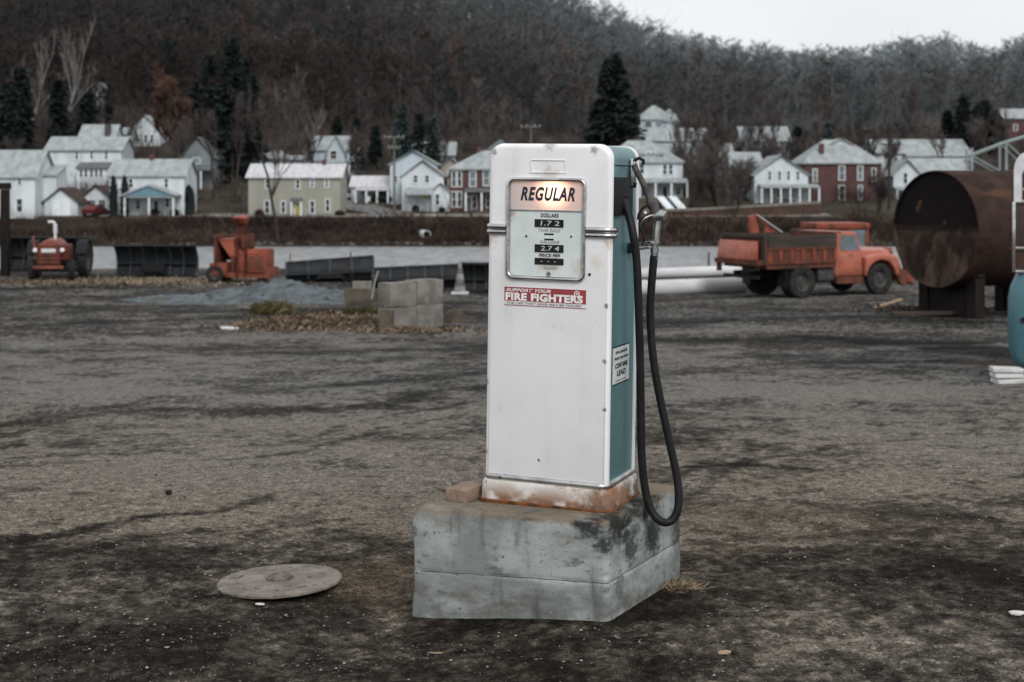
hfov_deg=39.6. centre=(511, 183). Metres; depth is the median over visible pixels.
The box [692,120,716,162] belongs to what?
scrub tree
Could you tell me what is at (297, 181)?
window
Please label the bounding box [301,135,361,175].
gabled house
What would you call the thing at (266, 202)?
window
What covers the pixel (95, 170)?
window
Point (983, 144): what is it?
bare tree
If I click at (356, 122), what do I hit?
spruce tree
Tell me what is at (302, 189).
green house
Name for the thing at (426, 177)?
window
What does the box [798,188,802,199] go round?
window
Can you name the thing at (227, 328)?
litter scrap
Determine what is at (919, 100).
bare tree
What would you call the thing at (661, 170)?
foursquare house
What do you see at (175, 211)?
potted shrub
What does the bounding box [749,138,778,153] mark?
scrub tree
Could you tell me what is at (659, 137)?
terrace house
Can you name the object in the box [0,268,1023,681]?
ground
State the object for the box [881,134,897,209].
utility pole
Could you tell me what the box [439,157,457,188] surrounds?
tan house
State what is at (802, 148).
scrub tree
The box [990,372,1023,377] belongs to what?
white board
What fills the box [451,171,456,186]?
window
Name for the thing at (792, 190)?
window
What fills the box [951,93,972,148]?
spruce tree
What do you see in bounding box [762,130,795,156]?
scrub tree
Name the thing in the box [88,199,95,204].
window
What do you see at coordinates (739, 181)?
bare tree
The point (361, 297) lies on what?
concrete block
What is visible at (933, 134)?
bare tree
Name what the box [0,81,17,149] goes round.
spruce tree
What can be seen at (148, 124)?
hill cottage
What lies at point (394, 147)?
utility pole
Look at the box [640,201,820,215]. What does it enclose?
bank wall
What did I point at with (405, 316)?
concrete block
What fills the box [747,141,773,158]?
scrub tree
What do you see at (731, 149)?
long pale house
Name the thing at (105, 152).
window
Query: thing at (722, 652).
litter scrap
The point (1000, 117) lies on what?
spruce tree
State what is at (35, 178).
white house
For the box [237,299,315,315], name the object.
dead grass
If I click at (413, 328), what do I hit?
dead grass
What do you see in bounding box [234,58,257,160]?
spruce tree
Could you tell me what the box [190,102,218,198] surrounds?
bare tree
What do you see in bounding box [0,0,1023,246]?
terrain
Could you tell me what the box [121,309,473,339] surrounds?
dead grass
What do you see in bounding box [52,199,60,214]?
door
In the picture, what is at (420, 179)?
gable front house
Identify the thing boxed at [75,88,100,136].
spruce tree
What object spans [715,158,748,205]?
scrub tree
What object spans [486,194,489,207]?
window
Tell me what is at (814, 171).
window
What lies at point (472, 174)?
window
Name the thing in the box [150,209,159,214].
potted shrub
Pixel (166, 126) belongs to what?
bare tree
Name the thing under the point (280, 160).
hip house
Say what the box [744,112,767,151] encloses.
bare tree
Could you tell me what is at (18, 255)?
snow plough blade
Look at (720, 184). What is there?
scrub tree
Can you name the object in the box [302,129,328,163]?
bare tree
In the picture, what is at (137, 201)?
window
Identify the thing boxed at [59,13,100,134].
bare tree
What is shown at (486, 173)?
window
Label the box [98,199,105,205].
window
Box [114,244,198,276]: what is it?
snow plough blade
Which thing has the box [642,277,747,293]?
long pipe
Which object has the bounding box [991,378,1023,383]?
white board
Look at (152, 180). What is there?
porch house
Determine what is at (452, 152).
long grey house
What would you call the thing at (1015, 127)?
window
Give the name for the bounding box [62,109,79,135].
bare tree
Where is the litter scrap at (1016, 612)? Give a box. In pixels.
[1008,610,1023,615]
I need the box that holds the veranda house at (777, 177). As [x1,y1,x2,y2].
[745,155,819,204]
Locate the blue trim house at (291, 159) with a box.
[286,155,308,163]
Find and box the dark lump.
[165,490,171,494]
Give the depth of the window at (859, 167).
196.70 m
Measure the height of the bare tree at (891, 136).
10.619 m
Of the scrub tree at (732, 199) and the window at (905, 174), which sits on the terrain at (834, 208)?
the scrub tree at (732, 199)
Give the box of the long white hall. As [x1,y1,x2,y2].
[863,139,970,172]
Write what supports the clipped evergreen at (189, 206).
on the terrain at (834, 208)
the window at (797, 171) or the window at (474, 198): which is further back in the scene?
the window at (797, 171)
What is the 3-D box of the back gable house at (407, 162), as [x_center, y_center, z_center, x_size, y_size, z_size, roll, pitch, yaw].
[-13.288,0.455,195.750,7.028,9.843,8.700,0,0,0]
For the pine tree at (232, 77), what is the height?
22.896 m
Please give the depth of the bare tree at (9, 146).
217.92 m
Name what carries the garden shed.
on the terrain at (834, 208)
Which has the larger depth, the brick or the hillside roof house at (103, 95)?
the hillside roof house at (103, 95)
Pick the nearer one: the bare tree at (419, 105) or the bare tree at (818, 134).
the bare tree at (818, 134)
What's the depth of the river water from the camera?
145.83 m
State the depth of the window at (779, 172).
193.18 m
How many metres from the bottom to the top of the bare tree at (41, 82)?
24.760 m
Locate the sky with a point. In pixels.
(787, 23)
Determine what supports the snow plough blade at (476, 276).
on the ground at (74, 360)
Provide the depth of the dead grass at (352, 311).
31.55 m
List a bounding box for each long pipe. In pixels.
[641,266,741,279]
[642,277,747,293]
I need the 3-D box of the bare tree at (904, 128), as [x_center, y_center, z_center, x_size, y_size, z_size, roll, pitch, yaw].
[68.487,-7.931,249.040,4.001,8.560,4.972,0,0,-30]
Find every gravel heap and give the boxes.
[118,294,188,302]
[154,278,344,304]
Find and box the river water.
[92,247,901,268]
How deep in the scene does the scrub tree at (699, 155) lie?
187.16 m
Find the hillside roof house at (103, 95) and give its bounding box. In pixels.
[93,82,112,107]
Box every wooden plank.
[874,299,902,306]
[890,311,952,315]
[933,310,1007,314]
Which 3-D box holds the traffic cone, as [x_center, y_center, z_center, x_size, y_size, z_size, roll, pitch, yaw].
[-1.698,3.075,46.400,0.560,1.058,0.560,0,0,0]
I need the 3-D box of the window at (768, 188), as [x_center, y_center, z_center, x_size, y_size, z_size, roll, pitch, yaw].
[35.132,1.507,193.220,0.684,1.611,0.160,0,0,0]
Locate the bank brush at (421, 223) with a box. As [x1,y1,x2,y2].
[10,187,894,245]
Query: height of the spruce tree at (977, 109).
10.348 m
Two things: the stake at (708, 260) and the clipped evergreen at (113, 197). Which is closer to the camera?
the stake at (708, 260)
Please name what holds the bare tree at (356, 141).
on the terrain at (834, 208)
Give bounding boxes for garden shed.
[41,187,89,214]
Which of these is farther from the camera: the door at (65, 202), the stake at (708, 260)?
the door at (65, 202)
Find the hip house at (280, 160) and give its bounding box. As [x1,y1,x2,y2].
[254,151,288,163]
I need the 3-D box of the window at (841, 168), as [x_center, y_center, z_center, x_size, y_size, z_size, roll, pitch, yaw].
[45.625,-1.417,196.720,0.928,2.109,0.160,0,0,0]
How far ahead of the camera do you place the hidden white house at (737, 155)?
208.32 m
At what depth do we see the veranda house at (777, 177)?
193.25 m
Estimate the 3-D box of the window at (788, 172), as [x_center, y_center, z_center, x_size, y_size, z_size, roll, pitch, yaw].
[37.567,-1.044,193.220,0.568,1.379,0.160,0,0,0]
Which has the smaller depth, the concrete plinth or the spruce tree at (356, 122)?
the concrete plinth
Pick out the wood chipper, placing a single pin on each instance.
(243, 254)
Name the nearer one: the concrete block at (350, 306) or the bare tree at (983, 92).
the concrete block at (350, 306)
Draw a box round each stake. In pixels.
[350,270,351,287]
[371,271,378,298]
[707,252,709,277]
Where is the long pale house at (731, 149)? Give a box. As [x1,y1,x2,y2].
[689,143,737,161]
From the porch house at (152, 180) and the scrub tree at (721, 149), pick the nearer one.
the porch house at (152, 180)
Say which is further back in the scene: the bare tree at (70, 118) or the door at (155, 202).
the bare tree at (70, 118)
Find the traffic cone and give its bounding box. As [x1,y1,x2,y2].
[451,261,468,293]
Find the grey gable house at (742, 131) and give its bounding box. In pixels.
[734,125,789,158]
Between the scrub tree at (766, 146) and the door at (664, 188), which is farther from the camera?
the scrub tree at (766, 146)
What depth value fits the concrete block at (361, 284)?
32.53 m
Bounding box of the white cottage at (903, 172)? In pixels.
[882,158,968,198]
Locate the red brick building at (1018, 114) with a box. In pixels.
[999,109,1023,142]
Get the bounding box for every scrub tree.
[659,127,701,197]
[681,131,716,207]
[682,132,724,200]
[688,160,713,207]
[692,113,733,187]
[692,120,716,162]
[699,149,727,206]
[710,140,733,196]
[712,153,738,206]
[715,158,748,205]
[725,165,748,205]
[730,130,761,151]
[732,153,758,200]
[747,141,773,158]
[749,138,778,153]
[755,137,779,157]
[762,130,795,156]
[789,134,813,157]
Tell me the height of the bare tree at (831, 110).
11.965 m
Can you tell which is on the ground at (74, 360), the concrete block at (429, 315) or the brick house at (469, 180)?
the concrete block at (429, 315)
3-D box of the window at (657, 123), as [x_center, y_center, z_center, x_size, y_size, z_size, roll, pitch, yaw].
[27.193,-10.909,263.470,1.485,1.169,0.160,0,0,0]
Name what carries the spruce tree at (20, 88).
on the terrain at (834, 208)
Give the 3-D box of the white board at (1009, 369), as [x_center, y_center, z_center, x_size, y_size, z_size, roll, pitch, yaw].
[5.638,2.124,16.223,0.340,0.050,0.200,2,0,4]
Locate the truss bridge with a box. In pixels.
[965,135,1023,170]
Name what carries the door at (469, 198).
in the brick house at (469, 180)
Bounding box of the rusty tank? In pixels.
[893,170,1023,318]
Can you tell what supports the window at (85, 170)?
in the white farmhouse
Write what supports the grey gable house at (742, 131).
on the terrain at (834, 208)
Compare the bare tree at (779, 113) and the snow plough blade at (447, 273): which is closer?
the snow plough blade at (447, 273)
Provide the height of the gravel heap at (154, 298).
0.291 m
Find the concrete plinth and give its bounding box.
[413,480,679,621]
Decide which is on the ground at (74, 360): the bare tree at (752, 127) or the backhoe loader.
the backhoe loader
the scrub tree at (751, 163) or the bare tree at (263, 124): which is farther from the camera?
the scrub tree at (751, 163)
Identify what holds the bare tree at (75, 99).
on the terrain at (834, 208)
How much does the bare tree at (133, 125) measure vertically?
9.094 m
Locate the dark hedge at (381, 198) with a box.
[370,191,392,202]
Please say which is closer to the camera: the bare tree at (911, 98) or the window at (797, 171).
the window at (797, 171)
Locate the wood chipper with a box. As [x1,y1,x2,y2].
[206,215,278,282]
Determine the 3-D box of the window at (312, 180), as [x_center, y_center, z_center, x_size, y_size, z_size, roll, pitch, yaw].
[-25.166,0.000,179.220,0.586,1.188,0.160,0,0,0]
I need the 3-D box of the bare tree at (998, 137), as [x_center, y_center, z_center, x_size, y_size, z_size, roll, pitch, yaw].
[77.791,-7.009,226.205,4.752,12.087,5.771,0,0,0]
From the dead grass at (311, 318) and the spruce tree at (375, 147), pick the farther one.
the spruce tree at (375, 147)
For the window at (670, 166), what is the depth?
189.17 m
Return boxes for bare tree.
[1,135,26,149]
[6,23,73,119]
[22,73,43,118]
[30,88,46,144]
[31,106,53,149]
[38,106,56,134]
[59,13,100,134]
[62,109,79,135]
[66,77,83,127]
[95,104,147,135]
[123,110,142,143]
[148,61,194,158]
[163,117,179,152]
[164,110,195,158]
[178,125,197,154]
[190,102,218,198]
[228,89,259,197]
[244,69,307,243]
[259,85,278,148]
[271,64,310,163]
[293,112,309,152]
[294,104,327,163]
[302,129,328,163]
[343,126,366,175]
[405,90,425,139]
[435,106,453,162]
[664,95,698,158]
[678,112,703,164]
[703,99,733,148]
[722,160,757,217]
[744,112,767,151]
[758,88,784,153]
[807,98,827,142]
[810,127,832,146]
[819,93,843,130]
[859,124,882,157]
[863,169,892,212]
[874,119,899,170]
[883,126,903,166]
[893,118,911,138]
[899,78,919,138]
[906,112,936,138]
[908,72,924,138]
[915,115,948,157]
[919,115,941,137]
[964,113,983,169]
[975,77,997,116]
[976,118,993,163]
[989,103,1016,153]
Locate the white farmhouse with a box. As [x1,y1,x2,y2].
[43,124,136,190]
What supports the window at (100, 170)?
in the white farmhouse
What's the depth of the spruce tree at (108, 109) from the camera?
242.13 m
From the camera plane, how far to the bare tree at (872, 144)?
225.36 m
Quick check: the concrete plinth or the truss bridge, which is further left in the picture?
the concrete plinth
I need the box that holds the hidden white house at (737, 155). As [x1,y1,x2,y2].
[715,152,762,190]
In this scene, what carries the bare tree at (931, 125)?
on the terrain at (834, 208)
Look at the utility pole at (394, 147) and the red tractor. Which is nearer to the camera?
the red tractor
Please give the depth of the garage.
182.75 m
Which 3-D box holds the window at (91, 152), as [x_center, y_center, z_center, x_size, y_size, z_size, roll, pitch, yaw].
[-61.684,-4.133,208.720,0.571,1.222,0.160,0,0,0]
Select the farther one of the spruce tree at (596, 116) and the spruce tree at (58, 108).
the spruce tree at (596, 116)
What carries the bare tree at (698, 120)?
on the terrain at (834, 208)
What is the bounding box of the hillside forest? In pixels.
[0,0,1023,139]
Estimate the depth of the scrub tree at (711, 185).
186.77 m
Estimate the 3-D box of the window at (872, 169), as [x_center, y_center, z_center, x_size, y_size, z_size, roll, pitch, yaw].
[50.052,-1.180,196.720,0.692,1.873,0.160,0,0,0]
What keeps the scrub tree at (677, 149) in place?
on the terrain at (834, 208)
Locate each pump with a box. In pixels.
[479,143,682,526]
[1007,153,1023,367]
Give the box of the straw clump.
[661,576,714,593]
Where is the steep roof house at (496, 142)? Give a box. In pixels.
[483,136,508,150]
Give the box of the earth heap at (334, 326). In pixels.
[229,314,377,328]
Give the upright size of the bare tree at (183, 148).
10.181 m
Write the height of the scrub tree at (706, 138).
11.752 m
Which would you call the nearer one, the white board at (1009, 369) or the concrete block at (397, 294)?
the white board at (1009, 369)
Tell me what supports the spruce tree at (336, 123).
on the terrain at (834, 208)
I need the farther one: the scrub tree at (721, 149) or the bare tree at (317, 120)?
the bare tree at (317, 120)
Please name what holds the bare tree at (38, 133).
on the terrain at (834, 208)
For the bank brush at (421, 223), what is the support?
on the terrain at (834, 208)
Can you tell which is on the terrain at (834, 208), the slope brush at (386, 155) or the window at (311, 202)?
the slope brush at (386, 155)
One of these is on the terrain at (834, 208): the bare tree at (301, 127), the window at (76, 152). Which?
the bare tree at (301, 127)
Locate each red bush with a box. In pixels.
[255,209,262,215]
[334,210,344,215]
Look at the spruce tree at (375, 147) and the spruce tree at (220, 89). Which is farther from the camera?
the spruce tree at (375, 147)
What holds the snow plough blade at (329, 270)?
on the ground at (74, 360)
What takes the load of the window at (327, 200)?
in the green house at (302, 189)
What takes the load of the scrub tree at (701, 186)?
on the terrain at (834, 208)
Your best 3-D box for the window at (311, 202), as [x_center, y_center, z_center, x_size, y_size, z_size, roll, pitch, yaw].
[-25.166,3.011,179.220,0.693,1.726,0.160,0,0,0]
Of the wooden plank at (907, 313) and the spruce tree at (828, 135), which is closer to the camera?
the wooden plank at (907, 313)
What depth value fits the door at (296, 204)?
179.23 m
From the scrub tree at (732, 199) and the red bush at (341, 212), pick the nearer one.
the red bush at (341, 212)
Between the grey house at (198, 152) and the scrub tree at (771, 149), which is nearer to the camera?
the grey house at (198, 152)
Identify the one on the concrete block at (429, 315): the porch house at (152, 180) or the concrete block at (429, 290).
the concrete block at (429, 290)
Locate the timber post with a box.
[0,183,10,275]
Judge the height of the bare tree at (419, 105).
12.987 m
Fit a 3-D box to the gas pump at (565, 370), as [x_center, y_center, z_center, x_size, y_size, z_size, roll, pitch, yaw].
[0.330,0.641,6.149,0.841,1.612,0.458,1,0,22]
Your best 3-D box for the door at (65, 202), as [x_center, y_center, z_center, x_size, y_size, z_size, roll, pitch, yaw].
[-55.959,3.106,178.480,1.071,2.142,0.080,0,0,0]
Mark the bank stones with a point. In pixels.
(257, 243)
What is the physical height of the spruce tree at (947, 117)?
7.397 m
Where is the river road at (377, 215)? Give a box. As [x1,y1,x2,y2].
[42,213,829,216]
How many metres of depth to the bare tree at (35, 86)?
255.84 m
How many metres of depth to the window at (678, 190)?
189.21 m
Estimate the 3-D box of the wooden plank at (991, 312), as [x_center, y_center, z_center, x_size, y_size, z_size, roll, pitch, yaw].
[10.222,2.879,31.550,1.700,0.080,0.160,0,0,6]
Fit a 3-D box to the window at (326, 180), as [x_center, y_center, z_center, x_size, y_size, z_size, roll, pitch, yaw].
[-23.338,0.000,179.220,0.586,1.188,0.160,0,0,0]
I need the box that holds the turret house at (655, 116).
[640,105,678,127]
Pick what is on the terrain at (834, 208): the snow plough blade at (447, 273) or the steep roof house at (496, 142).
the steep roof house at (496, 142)
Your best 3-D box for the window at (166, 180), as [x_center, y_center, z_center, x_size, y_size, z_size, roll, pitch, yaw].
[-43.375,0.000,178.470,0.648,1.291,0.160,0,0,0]
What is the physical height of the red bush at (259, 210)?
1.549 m
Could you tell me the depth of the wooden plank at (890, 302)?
37.45 m
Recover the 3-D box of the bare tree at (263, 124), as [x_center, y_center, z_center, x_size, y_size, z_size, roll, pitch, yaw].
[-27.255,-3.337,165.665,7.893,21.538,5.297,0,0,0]
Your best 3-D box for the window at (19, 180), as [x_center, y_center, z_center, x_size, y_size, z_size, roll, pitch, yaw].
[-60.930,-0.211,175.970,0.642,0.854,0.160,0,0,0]
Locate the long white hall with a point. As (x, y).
(915, 148)
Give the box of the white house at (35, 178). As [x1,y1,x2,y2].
[0,150,67,217]
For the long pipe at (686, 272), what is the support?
on the pipe bearer
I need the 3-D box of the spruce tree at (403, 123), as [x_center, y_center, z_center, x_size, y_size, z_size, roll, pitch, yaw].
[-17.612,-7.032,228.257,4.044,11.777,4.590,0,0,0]
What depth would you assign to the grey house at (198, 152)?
208.75 m
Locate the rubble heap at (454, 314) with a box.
[443,307,478,322]
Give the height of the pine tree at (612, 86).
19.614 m
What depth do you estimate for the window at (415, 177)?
184.97 m
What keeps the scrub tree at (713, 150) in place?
on the terrain at (834, 208)
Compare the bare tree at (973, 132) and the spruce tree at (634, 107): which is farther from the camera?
the spruce tree at (634, 107)
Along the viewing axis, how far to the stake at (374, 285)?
30.58 m
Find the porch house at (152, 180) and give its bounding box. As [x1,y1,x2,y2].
[106,154,199,218]
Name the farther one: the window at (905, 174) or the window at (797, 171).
the window at (905, 174)
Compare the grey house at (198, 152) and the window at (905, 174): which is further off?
the grey house at (198, 152)
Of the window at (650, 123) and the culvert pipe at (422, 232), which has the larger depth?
the window at (650, 123)
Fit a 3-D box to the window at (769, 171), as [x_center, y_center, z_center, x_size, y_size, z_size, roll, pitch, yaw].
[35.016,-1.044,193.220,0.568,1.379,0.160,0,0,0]
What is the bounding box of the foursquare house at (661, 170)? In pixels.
[621,140,688,209]
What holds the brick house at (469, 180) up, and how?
on the terrain at (834, 208)
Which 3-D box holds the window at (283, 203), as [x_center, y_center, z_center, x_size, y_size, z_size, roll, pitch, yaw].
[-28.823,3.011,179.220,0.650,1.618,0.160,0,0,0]
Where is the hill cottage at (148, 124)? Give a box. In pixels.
[122,115,168,145]
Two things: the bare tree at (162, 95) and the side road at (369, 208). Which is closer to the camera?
the side road at (369, 208)
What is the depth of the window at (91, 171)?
206.24 m
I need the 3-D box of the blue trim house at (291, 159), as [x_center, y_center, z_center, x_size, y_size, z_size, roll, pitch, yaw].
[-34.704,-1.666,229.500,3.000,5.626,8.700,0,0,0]
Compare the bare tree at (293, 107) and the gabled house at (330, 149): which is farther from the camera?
the gabled house at (330, 149)
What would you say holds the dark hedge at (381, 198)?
on the terrain at (834, 208)
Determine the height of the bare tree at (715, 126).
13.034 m
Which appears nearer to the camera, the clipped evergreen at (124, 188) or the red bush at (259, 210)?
the clipped evergreen at (124, 188)
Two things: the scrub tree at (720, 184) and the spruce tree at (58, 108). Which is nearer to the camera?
the scrub tree at (720, 184)
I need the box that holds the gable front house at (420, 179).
[399,160,451,211]
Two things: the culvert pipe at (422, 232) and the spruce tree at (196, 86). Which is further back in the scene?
the spruce tree at (196, 86)
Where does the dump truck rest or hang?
on the ground at (74, 360)
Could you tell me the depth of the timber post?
56.05 m
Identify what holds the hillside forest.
on the terrain at (834, 208)
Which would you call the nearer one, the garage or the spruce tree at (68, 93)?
the garage
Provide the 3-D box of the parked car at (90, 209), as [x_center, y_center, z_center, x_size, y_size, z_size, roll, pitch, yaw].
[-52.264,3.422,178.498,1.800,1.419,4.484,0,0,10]
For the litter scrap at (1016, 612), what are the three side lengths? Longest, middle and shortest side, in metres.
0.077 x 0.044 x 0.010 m
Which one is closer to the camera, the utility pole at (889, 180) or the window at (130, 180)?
the window at (130, 180)
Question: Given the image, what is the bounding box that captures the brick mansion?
[792,138,884,200]
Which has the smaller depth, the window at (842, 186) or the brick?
the brick
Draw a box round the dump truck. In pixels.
[715,230,913,297]
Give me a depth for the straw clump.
6.23 m
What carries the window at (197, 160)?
in the grey house at (198, 152)
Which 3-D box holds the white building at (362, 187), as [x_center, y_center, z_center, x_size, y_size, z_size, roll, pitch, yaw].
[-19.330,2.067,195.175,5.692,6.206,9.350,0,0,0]
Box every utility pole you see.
[384,135,403,216]
[521,125,540,143]
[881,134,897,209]
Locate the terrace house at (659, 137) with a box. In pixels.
[640,128,706,159]
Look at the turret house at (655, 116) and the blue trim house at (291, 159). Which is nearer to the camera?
the blue trim house at (291, 159)
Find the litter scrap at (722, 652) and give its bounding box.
[718,650,730,654]
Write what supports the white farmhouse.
on the terrain at (834, 208)
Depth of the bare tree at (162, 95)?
220.70 m
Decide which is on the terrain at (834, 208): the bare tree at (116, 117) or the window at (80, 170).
the bare tree at (116, 117)
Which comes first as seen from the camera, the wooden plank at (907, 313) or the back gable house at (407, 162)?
the wooden plank at (907, 313)
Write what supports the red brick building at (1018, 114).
on the terrain at (834, 208)
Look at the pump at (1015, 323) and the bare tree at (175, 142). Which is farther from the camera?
the bare tree at (175, 142)
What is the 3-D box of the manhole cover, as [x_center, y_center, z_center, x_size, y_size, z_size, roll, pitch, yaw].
[-1.040,1.774,6.370,0.554,0.037,0.554,-2,-1,-8]
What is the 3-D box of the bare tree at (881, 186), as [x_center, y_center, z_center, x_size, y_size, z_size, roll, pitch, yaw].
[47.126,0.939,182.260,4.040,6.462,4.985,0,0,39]
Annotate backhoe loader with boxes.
[748,214,900,281]
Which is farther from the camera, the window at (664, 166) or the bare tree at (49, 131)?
the bare tree at (49, 131)
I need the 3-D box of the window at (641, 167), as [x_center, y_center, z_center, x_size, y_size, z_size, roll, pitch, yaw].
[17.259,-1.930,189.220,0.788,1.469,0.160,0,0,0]
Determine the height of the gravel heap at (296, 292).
0.771 m
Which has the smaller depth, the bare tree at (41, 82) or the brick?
the brick
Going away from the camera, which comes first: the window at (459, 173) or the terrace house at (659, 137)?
the window at (459, 173)
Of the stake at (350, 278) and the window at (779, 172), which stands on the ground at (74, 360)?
the stake at (350, 278)
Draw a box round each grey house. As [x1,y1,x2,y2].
[180,137,226,190]
[412,140,457,163]
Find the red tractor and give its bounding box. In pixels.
[26,221,92,279]
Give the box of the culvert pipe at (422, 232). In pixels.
[419,230,430,237]
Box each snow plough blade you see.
[10,236,93,271]
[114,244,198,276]
[285,255,374,282]
[372,263,457,287]
[461,262,488,291]
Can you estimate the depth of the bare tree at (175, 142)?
206.23 m
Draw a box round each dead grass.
[2,274,336,289]
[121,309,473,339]
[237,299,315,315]
[301,325,486,333]
[306,305,377,317]
[851,302,994,313]
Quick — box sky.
[369,0,1023,67]
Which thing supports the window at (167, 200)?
in the porch house at (152, 180)
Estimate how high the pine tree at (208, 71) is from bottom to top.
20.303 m
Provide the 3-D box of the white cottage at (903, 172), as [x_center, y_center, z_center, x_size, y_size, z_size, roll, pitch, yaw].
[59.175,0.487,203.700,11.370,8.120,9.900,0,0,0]
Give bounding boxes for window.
[16,198,22,212]
[17,178,21,184]
[75,151,78,159]
[79,169,82,176]
[84,169,87,176]
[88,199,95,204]
[89,169,93,176]
[90,151,93,158]
[94,169,97,176]
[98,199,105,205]
[99,169,102,176]
[104,151,107,159]
[128,178,133,187]
[135,199,140,209]
[164,178,168,187]
[165,198,169,207]
[192,158,199,163]
[264,200,269,213]
[281,201,285,212]
[295,179,299,188]
[309,200,314,213]
[310,178,314,187]
[324,178,328,187]
[325,198,329,211]
[330,150,336,158]
[413,175,417,182]
[424,175,429,182]
[435,193,439,204]
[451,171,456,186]
[451,191,456,206]
[457,171,461,186]
[457,191,461,206]
[469,171,475,186]
[471,195,476,208]
[483,170,489,185]
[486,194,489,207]
[639,163,644,173]
[645,121,652,126]
[655,121,662,126]
[662,164,666,174]
[668,164,672,174]
[675,187,681,194]
[768,170,771,180]
[768,188,772,199]
[777,170,781,180]
[777,189,782,197]
[786,170,790,180]
[788,189,794,197]
[796,170,799,180]
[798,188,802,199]
[812,169,817,181]
[838,165,844,180]
[838,185,844,199]
[851,230,864,246]
[857,165,862,180]
[871,168,875,179]
[903,172,907,183]
[1013,125,1017,130]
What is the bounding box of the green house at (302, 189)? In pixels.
[245,159,349,214]
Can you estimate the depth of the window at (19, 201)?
175.98 m
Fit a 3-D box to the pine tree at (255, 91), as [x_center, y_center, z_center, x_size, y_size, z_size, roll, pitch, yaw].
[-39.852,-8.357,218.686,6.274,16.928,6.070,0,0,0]
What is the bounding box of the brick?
[446,481,481,502]
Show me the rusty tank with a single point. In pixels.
(952, 231)
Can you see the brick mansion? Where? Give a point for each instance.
(843, 160)
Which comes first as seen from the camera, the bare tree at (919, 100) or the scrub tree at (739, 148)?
the scrub tree at (739, 148)
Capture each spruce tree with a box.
[0,66,40,149]
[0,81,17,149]
[40,77,74,149]
[65,75,84,136]
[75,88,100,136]
[103,105,114,123]
[179,80,206,148]
[210,87,236,173]
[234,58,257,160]
[331,116,343,135]
[347,114,367,171]
[366,125,385,169]
[390,103,412,159]
[411,113,427,155]
[423,115,441,163]
[581,101,608,143]
[624,98,641,133]
[789,125,805,156]
[819,121,833,141]
[937,110,954,138]
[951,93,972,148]
[962,99,1004,152]
[992,109,1009,148]
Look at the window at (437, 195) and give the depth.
184.34 m
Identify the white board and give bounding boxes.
[989,366,1023,372]
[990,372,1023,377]
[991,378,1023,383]
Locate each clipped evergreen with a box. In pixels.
[108,175,118,217]
[119,175,129,217]
[184,184,195,214]
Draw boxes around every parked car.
[81,205,108,215]
[347,190,351,197]
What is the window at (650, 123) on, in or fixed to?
in the turret house at (655, 116)
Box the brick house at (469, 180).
[447,147,491,212]
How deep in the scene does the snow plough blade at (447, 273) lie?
49.66 m
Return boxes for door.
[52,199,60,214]
[62,199,69,214]
[153,200,158,209]
[294,202,299,214]
[467,196,471,209]
[662,186,667,197]
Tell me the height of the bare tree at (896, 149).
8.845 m
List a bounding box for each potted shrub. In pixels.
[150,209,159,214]
[170,208,179,215]
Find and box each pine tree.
[191,50,229,171]
[206,36,259,183]
[234,74,270,178]
[579,52,647,145]
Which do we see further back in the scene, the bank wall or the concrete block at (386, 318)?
the bank wall
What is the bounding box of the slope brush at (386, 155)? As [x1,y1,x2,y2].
[2,93,1023,203]
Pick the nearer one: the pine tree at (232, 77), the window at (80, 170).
the window at (80, 170)
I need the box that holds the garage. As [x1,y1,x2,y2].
[82,185,108,208]
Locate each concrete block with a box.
[344,288,377,305]
[344,305,377,310]
[352,281,371,288]
[378,281,416,307]
[378,306,416,328]
[380,309,394,328]
[405,278,442,303]
[416,303,442,327]
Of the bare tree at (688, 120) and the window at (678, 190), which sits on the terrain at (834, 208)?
the bare tree at (688, 120)
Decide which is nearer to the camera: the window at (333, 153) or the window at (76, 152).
the window at (76, 152)
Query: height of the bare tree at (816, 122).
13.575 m
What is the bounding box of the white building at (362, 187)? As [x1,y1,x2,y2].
[349,176,389,205]
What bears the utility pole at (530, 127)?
on the terrain at (834, 208)
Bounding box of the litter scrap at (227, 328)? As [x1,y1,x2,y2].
[220,326,238,329]
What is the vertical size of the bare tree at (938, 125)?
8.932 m
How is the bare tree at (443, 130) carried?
on the terrain at (834, 208)
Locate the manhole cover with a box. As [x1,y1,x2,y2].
[217,564,341,599]
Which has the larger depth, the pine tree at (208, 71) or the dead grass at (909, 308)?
the pine tree at (208, 71)
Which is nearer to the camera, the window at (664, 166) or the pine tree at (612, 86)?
the window at (664, 166)
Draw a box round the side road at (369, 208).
[347,182,410,214]
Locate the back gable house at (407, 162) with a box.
[387,150,441,203]
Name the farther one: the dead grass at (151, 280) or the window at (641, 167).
the window at (641, 167)
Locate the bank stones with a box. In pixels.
[92,240,894,245]
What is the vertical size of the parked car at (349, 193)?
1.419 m
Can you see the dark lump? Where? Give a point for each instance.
(168, 492)
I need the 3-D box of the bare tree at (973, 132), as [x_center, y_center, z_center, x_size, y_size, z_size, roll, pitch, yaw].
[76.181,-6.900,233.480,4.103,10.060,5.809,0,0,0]
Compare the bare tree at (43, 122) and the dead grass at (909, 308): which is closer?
the dead grass at (909, 308)
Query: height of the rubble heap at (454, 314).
0.371 m

